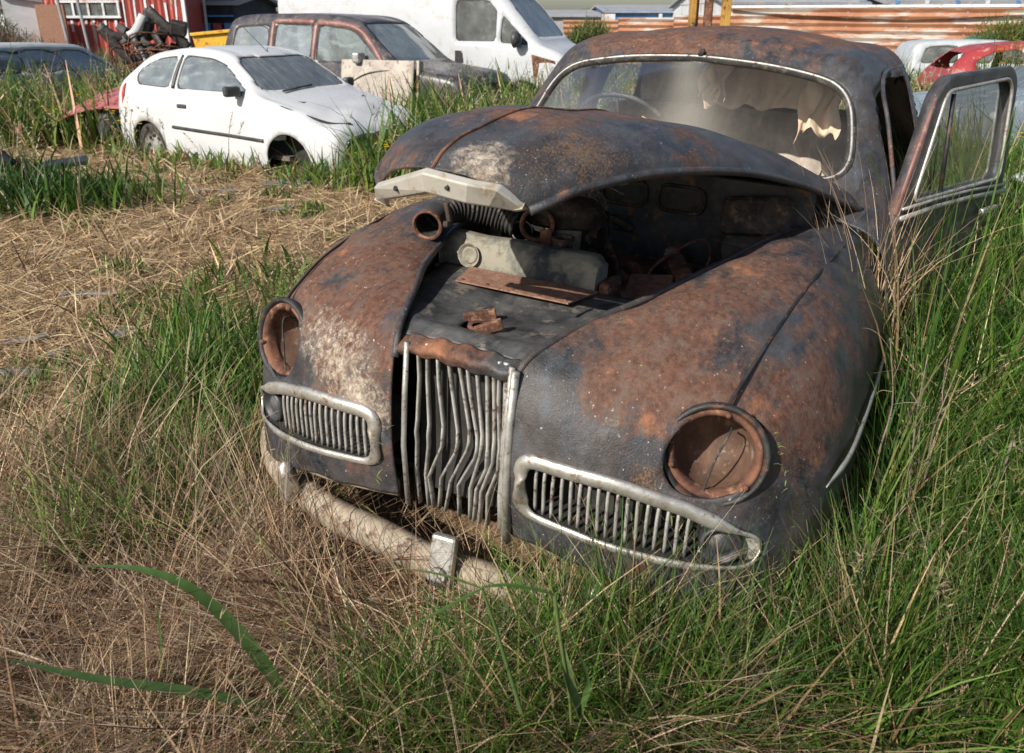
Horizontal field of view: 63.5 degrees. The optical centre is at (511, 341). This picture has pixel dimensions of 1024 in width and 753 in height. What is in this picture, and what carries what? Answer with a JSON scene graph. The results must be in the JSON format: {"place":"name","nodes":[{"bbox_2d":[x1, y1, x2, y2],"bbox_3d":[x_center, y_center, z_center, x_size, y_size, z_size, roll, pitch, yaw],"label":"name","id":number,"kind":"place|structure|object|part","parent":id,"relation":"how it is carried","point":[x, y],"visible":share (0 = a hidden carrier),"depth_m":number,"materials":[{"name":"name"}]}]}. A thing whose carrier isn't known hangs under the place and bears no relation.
{"place":"outdoors","nodes":[
{"label":"outdoors","id":0,"kind":"place"},
{"bbox_2d":[0,0,42,33],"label":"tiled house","id":1,"kind":"structure","parent":0,"point":[1,13],"depth_m":44.63,"materials":[{"name":"white"}]},
{"bbox_2d":[0,57,932,217],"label":"dry grass","id":2,"kind":"structure","parent":0,"point":[204,187],"depth_m":8.53,"materials":[{"name":"plant"}]},
{"bbox_2d":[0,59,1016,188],"bbox_3d":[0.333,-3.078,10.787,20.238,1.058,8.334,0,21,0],"label":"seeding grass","id":3,"kind":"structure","parent":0,"point":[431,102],"depth_m":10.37,"materials":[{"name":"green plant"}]},
{"bbox_2d":[0,64,1023,752],"bbox_3d":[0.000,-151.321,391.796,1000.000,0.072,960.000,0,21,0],"label":"ground","id":4,"kind":"structure","parent":0,"point":[386,506],"depth_m":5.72,"materials":[{"name":"brown plant"}]},
{"bbox_2d":[0,386,24,394],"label":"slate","id":5,"kind":"object","parent":4,"relation":"on","point":[10,390],"visible":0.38,"depth_m":3.64,"materials":[{"name":"grey stone"}]},
{"bbox_2d":[1,0,42,42],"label":"lean to","id":6,"kind":"object","parent":4,"relation":"on","point":[22,13],"visible":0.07,"depth_m":29.14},
{"bbox_2d":[0,6,43,42],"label":"shrub","id":7,"kind":"object","parent":4,"relation":"on","point":[5,20],"visible":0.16,"depth_m":24.73,"materials":[{"name":"plant"}]},
{"bbox_2d":[0,334,47,344],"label":"slate","id":8,"kind":"object","parent":4,"relation":"on","point":[35,336],"visible":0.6,"depth_m":4.17,"materials":[{"name":"grey stone"}]},
{"bbox_2d":[0,368,50,376],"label":"slate","id":9,"kind":"object","parent":4,"relation":"on","point":[13,369],"visible":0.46,"depth_m":3.79,"materials":[{"name":"grey stone"}]},
{"bbox_2d":[0,17,59,42],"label":"brush pile","id":10,"kind":"object","parent":4,"relation":"on","point":[7,36],"visible":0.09,"depth_m":18.87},
{"bbox_2d":[41,106,66,146],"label":"flowering weed","id":11,"kind":"object","parent":4,"relation":"on","point":[57,127],"visible":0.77,"depth_m":10.73,"materials":[{"name":"green plant"}]},
{"bbox_2d":[46,350,65,356],"bbox_3d":[-2.224,0.057,4.030,0.086,0.014,0.075,-7,24,-10],"label":"slate","id":12,"kind":"object","parent":4,"relation":"on","point":[47,355],"visible":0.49,"depth_m":4.01,"materials":[{"name":"grey stone"}]},
{"bbox_2d":[0,42,119,103],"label":"estate car","id":13,"kind":"object","parent":4,"relation":"on","point":[54,51],"visible":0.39,"depth_m":14.22,"materials":[{"name":"blue paint"}]},
{"bbox_3d":[-8.318,-4.496,13.390,0.185,0.381,0.864,9,23,22],"label":"side window","id":14,"kind":"part","parent":13,"relation":"part of","materials":[{"name":"grey glass"}]},
{"bbox_3d":[-7.991,-4.767,14.072,0.184,0.388,0.761,9,23,22],"label":"side window","id":15,"kind":"part","parent":13,"relation":"part of","materials":[{"name":"grey glass"}]},
{"bbox_3d":[-7.638,-5.048,14.819,0.178,0.368,1.007,9,23,22],"label":"side window","id":16,"kind":"part","parent":13,"relation":"part of","materials":[{"name":"grey glass"}]},
{"bbox_2d":[56,0,69,43],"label":"steel pole","id":17,"kind":"object","parent":4,"relation":"on","point":[62,20],"visible":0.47,"depth_m":26.55,"materials":[{"name":"grey metal"}]},
{"bbox_2d":[41,86,120,137],"bbox_3d":[-5.481,-3.253,11.238,1.914,0.284,1.209,-5,31,28],"label":"car bonnet panel","id":18,"kind":"object","parent":4,"relation":"on","point":[115,103],"visible":0.28,"depth_m":10.73,"materials":[{"name":"red metal"}]},
{"bbox_2d":[76,0,90,51],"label":"steel pole","id":19,"kind":"object","parent":4,"relation":"on","point":[82,22],"visible":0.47,"depth_m":26.57,"materials":[{"name":"grey metal"}]},
{"bbox_2d":[59,290,128,295],"bbox_3d":[-2.482,-0.288,4.924,0.395,0.014,0.061,-3,19,-14],"label":"slate","id":20,"kind":"object","parent":4,"relation":"on","point":[88,293],"visible":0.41,"depth_m":4.90,"materials":[{"name":"grey stone"}]},
{"bbox_2d":[76,94,113,144],"bbox_3d":[-5.300,-2.843,10.659,0.436,0.672,0.414,0,21,0],"label":"flowering weed","id":21,"kind":"object","parent":4,"relation":"on","point":[102,118],"visible":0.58,"depth_m":10.54,"materials":[{"name":"green plant"}]},
{"bbox_2d":[66,40,153,68],"bbox_3d":[-8.396,-5.655,17.339,4.834,1.515,3.226,0,21,0],"label":"brush pile","id":22,"kind":"object","parent":4,"relation":"on","point":[117,60],"visible":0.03,"depth_m":16.77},
{"bbox_2d":[34,0,204,60],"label":"red barn","id":23,"kind":"structure","parent":4,"relation":"on","point":[111,14],"depth_m":28.71,"materials":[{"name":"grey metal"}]},
{"bbox_2d":[34,5,70,43],"bbox_3d":[-15.653,-10.460,28.336,0.950,2.000,0.120,0,21,0],"label":"ochre door","id":24,"kind":"structure","parent":23,"relation":"in","point":[48,18],"depth_m":28.13,"materials":[{"name":"orange wood"}]},
{"bbox_2d":[55,0,121,17],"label":"window","id":25,"kind":"structure","parent":23,"relation":"in","point":[89,8],"depth_m":28.64,"materials":[{"name":"grey glass"}]},
{"bbox_2d":[96,109,147,141],"bbox_3d":[-5.023,-2.876,10.740,0.832,0.553,0.152,0,21,0],"label":"wheel arch liner","id":26,"kind":"object","parent":4,"relation":"on","point":[103,112],"visible":0.32,"depth_m":10.69,"materials":[{"name":"grey plastic"}]},
{"bbox_2d":[105,107,140,147],"bbox_3d":[-4.793,-2.676,10.392,0.501,0.557,0.410,0,21,0],"label":"flowering weed","id":27,"kind":"object","parent":4,"relation":"on","point":[119,127],"visible":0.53,"depth_m":10.39,"materials":[{"name":"green plant"}]},
{"bbox_2d":[106,326,142,337],"bbox_3d":[-2.016,-0.050,4.294,0.180,0.014,0.136,-15,24,-25],"label":"slate","id":28,"kind":"object","parent":4,"relation":"on","point":[116,334],"visible":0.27,"depth_m":4.27,"materials":[{"name":"grey stone"}]},
{"bbox_2d":[105,119,145,151],"bbox_3d":[-4.730,-2.545,10.175,0.598,0.473,0.380,0,21,0],"label":"flowering weed","id":29,"kind":"object","parent":4,"relation":"on","point":[134,145],"visible":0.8,"depth_m":10.18,"materials":[{"name":"green plant"}]},
{"bbox_2d":[0,306,259,621],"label":"seeding grass","id":30,"kind":"structure","parent":4,"relation":"on","point":[74,543],"depth_m":2.46,"materials":[{"name":"plant"}]},
{"bbox_2d":[96,6,191,81],"bbox_3d":[-6.099,-4.808,13.838,1.460,1.508,1.000,-4,22,-11],"label":"wrecked front end","id":31,"kind":"object","parent":4,"relation":"on","point":[140,34],"visible":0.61,"depth_m":13.65,"materials":[{"name":"grey metal"}]},
{"bbox_2d":[0,565,314,712],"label":"reed plant","id":32,"kind":"object","parent":4,"relation":"on","point":[204,599],"visible":0.79,"depth_m":1.84,"materials":[{"name":"green plant"}]},
{"bbox_2d":[188,189,211,192],"bbox_3d":[-3.004,-1.450,7.973,0.230,0.014,0.122,2,23,-1],"label":"slate","id":33,"kind":"object","parent":4,"relation":"on","point":[202,191],"visible":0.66,"depth_m":7.95,"materials":[{"name":"grey stone"}]},
{"bbox_2d":[190,29,228,46],"bbox_3d":[-6.814,-6.969,19.844,1.379,1.074,1.165,-2,21,-5],"label":"yellow skip","id":34,"kind":"object","parent":4,"relation":"on","point":[210,38],"visible":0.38,"depth_m":19.23,"materials":[{"name":"paint"}]},
{"bbox_2d":[220,188,236,191],"bbox_3d":[-2.745,-1.461,8.006,0.136,0.020,0.095,-19,29,-40],"label":"slate","id":35,"kind":"object","parent":4,"relation":"on","point":[231,190],"visible":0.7,"depth_m":7.98,"materials":[{"name":"grey stone"}]},
{"bbox_2d":[201,0,277,31],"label":"open store","id":36,"kind":"structure","parent":4,"relation":"on","point":[221,14],"depth_m":30.73,"materials":[{"name":"black paint"}]},
{"bbox_2d":[119,27,416,175],"bbox_3d":[-2.982,-2.932,10.043,3.805,1.663,2.010,13,25,30],"label":"hatchback","id":37,"kind":"object","parent":4,"relation":"on","point":[197,95],"visible":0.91,"depth_m":9.46,"materials":[{"name":"white paint"}]},
{"bbox_3d":[-4.246,-3.237,9.916,0.696,0.352,0.238,13,25,30],"label":"side window","id":38,"kind":"part","parent":37,"relation":"part of","materials":[{"name":"grey glass"}]},
{"bbox_3d":[-3.380,-3.034,9.385,1.174,0.378,0.213,13,25,30],"label":"side window","id":39,"kind":"part","parent":37,"relation":"part of","materials":[{"name":"grey glass"}]},
{"bbox_2d":[260,181,285,185],"bbox_3d":[-2.414,-1.596,8.363,0.272,0.014,0.156,3,22,-7],"label":"slate","id":40,"kind":"object","parent":4,"relation":"on","point":[271,184],"visible":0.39,"depth_m":8.32,"materials":[{"name":"grey stone"}]},
{"bbox_2d":[264,205,295,209],"bbox_3d":[-2.012,-1.156,7.167,0.279,0.015,0.109,-9,25,-9],"label":"slate","id":41,"kind":"object","parent":4,"relation":"on","point":[279,208],"visible":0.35,"depth_m":7.14,"materials":[{"name":"grey stone"}]},
{"bbox_2d":[272,179,311,184],"bbox_3d":[-2.272,-1.630,8.440,0.531,0.014,0.195,1,25,6],"label":"slate","id":42,"kind":"object","parent":4,"relation":"on","point":[298,182],"visible":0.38,"depth_m":8.40,"materials":[{"name":"grey stone"}]},
{"bbox_2d":[225,13,514,108],"bbox_3d":[-2.353,-4.246,13.091,4.658,1.774,1.902,10,24,25],"label":"estate car","id":43,"kind":"object","parent":4,"relation":"on","point":[330,41],"visible":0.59,"depth_m":12.47,"materials":[{"name":"paint"}]},
{"bbox_2d":[233,25,268,45],"bbox_3d":[-4.128,-4.722,13.069,0.757,0.516,0.155,10,24,25],"label":"side window","id":44,"kind":"structure","parent":43,"relation":"in","point":[260,33],"depth_m":13.04,"materials":[{"name":"grey glass"}]},
{"bbox_2d":[269,21,275,45],"bbox_3d":[-3.723,-4.672,12.877,0.090,0.582,0.249,10,24,25],"label":"window frame","id":45,"kind":"structure","parent":43,"relation":"in","point":[271,41],"depth_m":12.82,"materials":[{"name":"brown metal"}]},
{"bbox_2d":[275,24,312,56],"bbox_3d":[-3.348,-4.591,12.707,0.739,0.537,0.173,10,24,25],"label":"side window","id":46,"kind":"structure","parent":43,"relation":"in","point":[290,36],"depth_m":12.67,"materials":[{"name":"grey glass"}]},
{"bbox_2d":[275,18,315,23],"bbox_3d":[-3.306,-4.902,12.681,0.769,0.105,0.111,10,24,25],"label":"window frame","id":47,"kind":"structure","parent":43,"relation":"in","point":[278,20],"depth_m":12.64,"materials":[{"name":"brown metal"}]},
{"bbox_2d":[311,23,318,59],"bbox_3d":[-2.975,-4.525,12.524,0.090,0.562,0.248,11,24,25],"label":"window frame","id":48,"kind":"structure","parent":43,"relation":"in","point":[316,26],"depth_m":12.48,"materials":[{"name":"brown metal"}]},
{"bbox_2d":[317,26,376,61],"bbox_3d":[-2.413,-4.408,12.265,1.159,0.517,0.174,10,24,25],"label":"side window","id":49,"kind":"structure","parent":43,"relation":"in","point":[336,44],"depth_m":12.33,"materials":[{"name":"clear glass"}]},
{"bbox_2d":[318,19,382,59],"bbox_3d":[-2.345,-4.438,12.279,1.287,0.646,0.164,14,25,32],"label":"window frame","id":50,"kind":"structure","parent":43,"relation":"in","point":[321,22],"depth_m":12.16,"materials":[{"name":"brown metal"}]},
{"bbox_2d":[341,59,422,111],"bbox_3d":[-1.903,-3.709,12.077,1.285,0.762,0.216,9,16,22],"label":"loose car door","id":51,"kind":"structure","parent":4,"relation":"on","point":[350,68],"depth_m":11.94,"materials":[{"name":"metal"}]},
{"bbox_2d":[374,139,389,156],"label":"flowering weed","id":52,"kind":"object","parent":4,"relation":"on","point":[385,144],"visible":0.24,"depth_m":8.50,"materials":[{"name":"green plant"}]},
{"bbox_2d":[278,0,591,95],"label":"panel van","id":53,"kind":"object","parent":4,"relation":"on","point":[502,32],"visible":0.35,"depth_m":14.17,"materials":[{"name":"white paint"}]},
{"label":"side window","id":54,"kind":"part","parent":53,"relation":"part of","materials":[{"name":"grey glass"}]},
{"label":"side window","id":55,"kind":"part","parent":53,"relation":"part of","materials":[{"name":"grey glass"}]},
{"bbox_2d":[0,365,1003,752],"bbox_3d":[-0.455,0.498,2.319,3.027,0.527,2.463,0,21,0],"label":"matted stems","id":56,"kind":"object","parent":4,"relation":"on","point":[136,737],"visible":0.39,"depth_m":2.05,"materials":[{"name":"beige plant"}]},
{"bbox_2d":[0,62,1023,752],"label":"grass","id":57,"kind":"structure","parent":4,"relation":"on","point":[850,504],"depth_m":1.93,"materials":[{"name":"green plant"}]},
{"bbox_2d":[0,150,87,174],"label":"scrap bumper","id":58,"kind":"object","parent":57,"relation":"on","point":[5,156],"visible":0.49,"depth_m":7.80,"materials":[{"name":"grey plastic"}]},
{"bbox_2d":[385,567,590,724],"bbox_3d":[-0.078,0.565,1.520,0.439,0.274,0.117,8,23,20],"label":"reed plant","id":59,"kind":"object","parent":57,"relation":"on","point":[572,691],"visible":0.99,"depth_m":1.50,"materials":[{"name":"green plant"}]},
{"bbox_2d":[792,494,920,655],"bbox_3d":[0.802,0.577,1.931,0.271,0.372,0.180,-18,28,-38],"label":"dead weed","id":60,"kind":"object","parent":57,"relation":"on","point":[875,543],"visible":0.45,"depth_m":1.93,"materials":[{"name":"brown plant"}]},
{"bbox_2d":[964,424,1023,550],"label":"dead weed","id":61,"kind":"object","parent":57,"relation":"on","point":[1021,449],"visible":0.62,"depth_m":2.21,"materials":[{"name":"brown plant"}]},
{"bbox_2d":[1002,172,1023,193],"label":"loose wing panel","id":62,"kind":"structure","parent":57,"relation":"on","point":[1017,175],"depth_m":4.78,"materials":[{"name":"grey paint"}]},
{"bbox_2d":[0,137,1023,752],"bbox_3d":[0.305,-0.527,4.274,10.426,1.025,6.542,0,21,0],"label":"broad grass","id":63,"kind":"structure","parent":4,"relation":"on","point":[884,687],"depth_m":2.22,"materials":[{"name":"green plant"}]},
{"bbox_2d":[545,10,601,31],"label":"shed","id":64,"kind":"structure","parent":4,"relation":"on","point":[558,17],"depth_m":61.68,"materials":[{"name":"white metal"}]},
{"bbox_2d":[134,261,1023,745],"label":"seeding grass","id":65,"kind":"structure","parent":4,"relation":"on","point":[940,571],"depth_m":1.82,"materials":[{"name":"plant"}]},
{"bbox_2d":[563,13,633,75],"bbox_3d":[1.876,-7.151,20.263,2.595,1.990,2.342,0,21,0],"label":"shrub","id":66,"kind":"object","parent":4,"relation":"on","point":[578,35],"visible":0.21,"depth_m":19.86,"materials":[{"name":"green plant"}]},
{"bbox_2d":[590,5,673,22],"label":"long shed","id":67,"kind":"structure","parent":4,"relation":"on","point":[637,11],"depth_m":57.73,"materials":[{"name":"white metal"}]},
{"bbox_2d":[258,26,1016,626],"bbox_3d":[1.061,-0.585,3.847,2.082,1.637,4.907,13,24,24],"label":"rusty saloon car","id":68,"kind":"object","parent":4,"relation":"on","point":[536,312],"visible":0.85,"depth_m":2.15,"materials":[{"name":"metal"}]},
{"bbox_2d":[715,215,898,352],"bbox_3d":[0.823,-0.157,2.566,0.610,0.544,1.052,8,23,19],"label":"dry tuft","id":69,"kind":"object","parent":68,"relation":"in","point":[825,260],"visible":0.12,"depth_m":2.39,"materials":[{"name":"beige plant"}]},
{"bbox_3d":[1.668,-0.440,3.200,1.005,1.159,0.111,-18,28,-39],"label":"front door","id":70,"kind":"part","parent":68,"relation":"part of","materials":[{"name":"brown metal"}]},
{"bbox_2d":[563,14,720,64],"bbox_3d":[4.813,-11.003,30.140,6.070,1.750,0.674,9,23,22],"label":"corrugated fence","id":71,"kind":"object","parent":4,"relation":"on","point":[642,24],"visible":0.16,"depth_m":29.75,"materials":[{"name":"brown metal"}]},
{"bbox_2d":[688,0,731,26],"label":"forklift mast","id":72,"kind":"object","parent":4,"relation":"on","point":[725,16],"visible":0.19,"depth_m":8.71,"materials":[{"name":"yellow metal"}]},
{"bbox_2d":[668,0,873,17],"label":"white shed","id":73,"kind":"structure","parent":4,"relation":"on","point":[680,7],"depth_m":42.84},
{"bbox_2d":[718,130,1022,351],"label":"dry tuft","id":74,"kind":"object","parent":4,"relation":"on","point":[892,317],"visible":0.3,"depth_m":2.71,"materials":[{"name":"beige plant"}]},
{"bbox_2d":[730,0,1023,51],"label":"corrugated fence","id":75,"kind":"object","parent":4,"relation":"on","point":[888,26],"visible":0.4,"depth_m":25.36,"materials":[{"name":"brown metal"}]},
{"bbox_2d":[861,338,977,526],"bbox_3d":[1.068,0.361,2.234,0.248,0.716,0.126,18,28,38],"label":"dead weed","id":76,"kind":"object","parent":4,"relation":"on","point":[913,446],"visible":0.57,"depth_m":2.20,"materials":[{"name":"brown plant"}]},
{"bbox_2d":[869,0,1023,4],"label":"dark shed","id":77,"kind":"structure","parent":4,"relation":"on","point":[905,2],"depth_m":40.45,"materials":[{"name":"white metal"}]},
{"bbox_2d":[894,39,1023,79],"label":"saloon car","id":78,"kind":"object","parent":4,"relation":"on","point":[929,50],"visible":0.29,"depth_m":18.09,"materials":[{"name":"grey paint"}]},
{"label":"side window","id":79,"kind":"part","parent":78,"relation":"part of","materials":[{"name":"grey glass"}]},
{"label":"side window","id":80,"kind":"part","parent":78,"relation":"part of","materials":[{"name":"grey glass"}]},
{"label":"side window","id":81,"kind":"part","parent":78,"relation":"part of","materials":[{"name":"grey glass"}]},
{"bbox_2d":[913,65,1023,163],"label":"blue grey car","id":82,"kind":"object","parent":4,"relation":"on","point":[990,97],"visible":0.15,"depth_m":6.86,"materials":[{"name":"paint"}]},
{"bbox_2d":[915,41,1023,90],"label":"stripped car","id":83,"kind":"object","parent":4,"relation":"on","point":[967,60],"visible":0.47,"depth_m":13.14,"materials":[{"name":"red paint"}]},
{"bbox_2d":[958,10,1023,40],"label":"shrub","id":84,"kind":"object","parent":4,"relation":"on","point":[1003,27],"visible":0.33,"depth_m":20.48,"materials":[{"name":"green plant"}]},
{"bbox_2d":[965,34,1023,40],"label":"saloon car","id":85,"kind":"object","parent":4,"relation":"on","point":[968,37],"visible":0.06,"depth_m":21.69,"materials":[{"name":"green paint"}]},
{"bbox_2d":[978,40,1017,68],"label":"flowering weed","id":86,"kind":"object","parent":4,"relation":"on","point":[997,52],"visible":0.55,"depth_m":12.32,"materials":[{"name":"green plant"}]},
{"bbox_2d":[997,36,1023,68],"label":"flowering weed","id":87,"kind":"object","parent":4,"relation":"on","point":[1015,58],"visible":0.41,"depth_m":12.52,"materials":[{"name":"green plant"}]},
{"bbox_2d":[1007,44,1022,68],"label":"flowering weed","id":88,"kind":"object","parent":4,"relation":"on","point":[1019,64],"visible":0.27,"depth_m":12.51,"materials":[{"name":"green plant"}]},
{"bbox_2d":[0,42,1023,223],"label":"tall grass","id":89,"kind":"structure","parent":0,"point":[39,120],"depth_m":9.75,"materials":[{"name":"green plant"}]},
{"bbox_2d":[537,0,674,9],"label":"sky","id":90,"kind":"structure","parent":0,"point":[546,4],"materials":[{"name":"white"}]}
]}

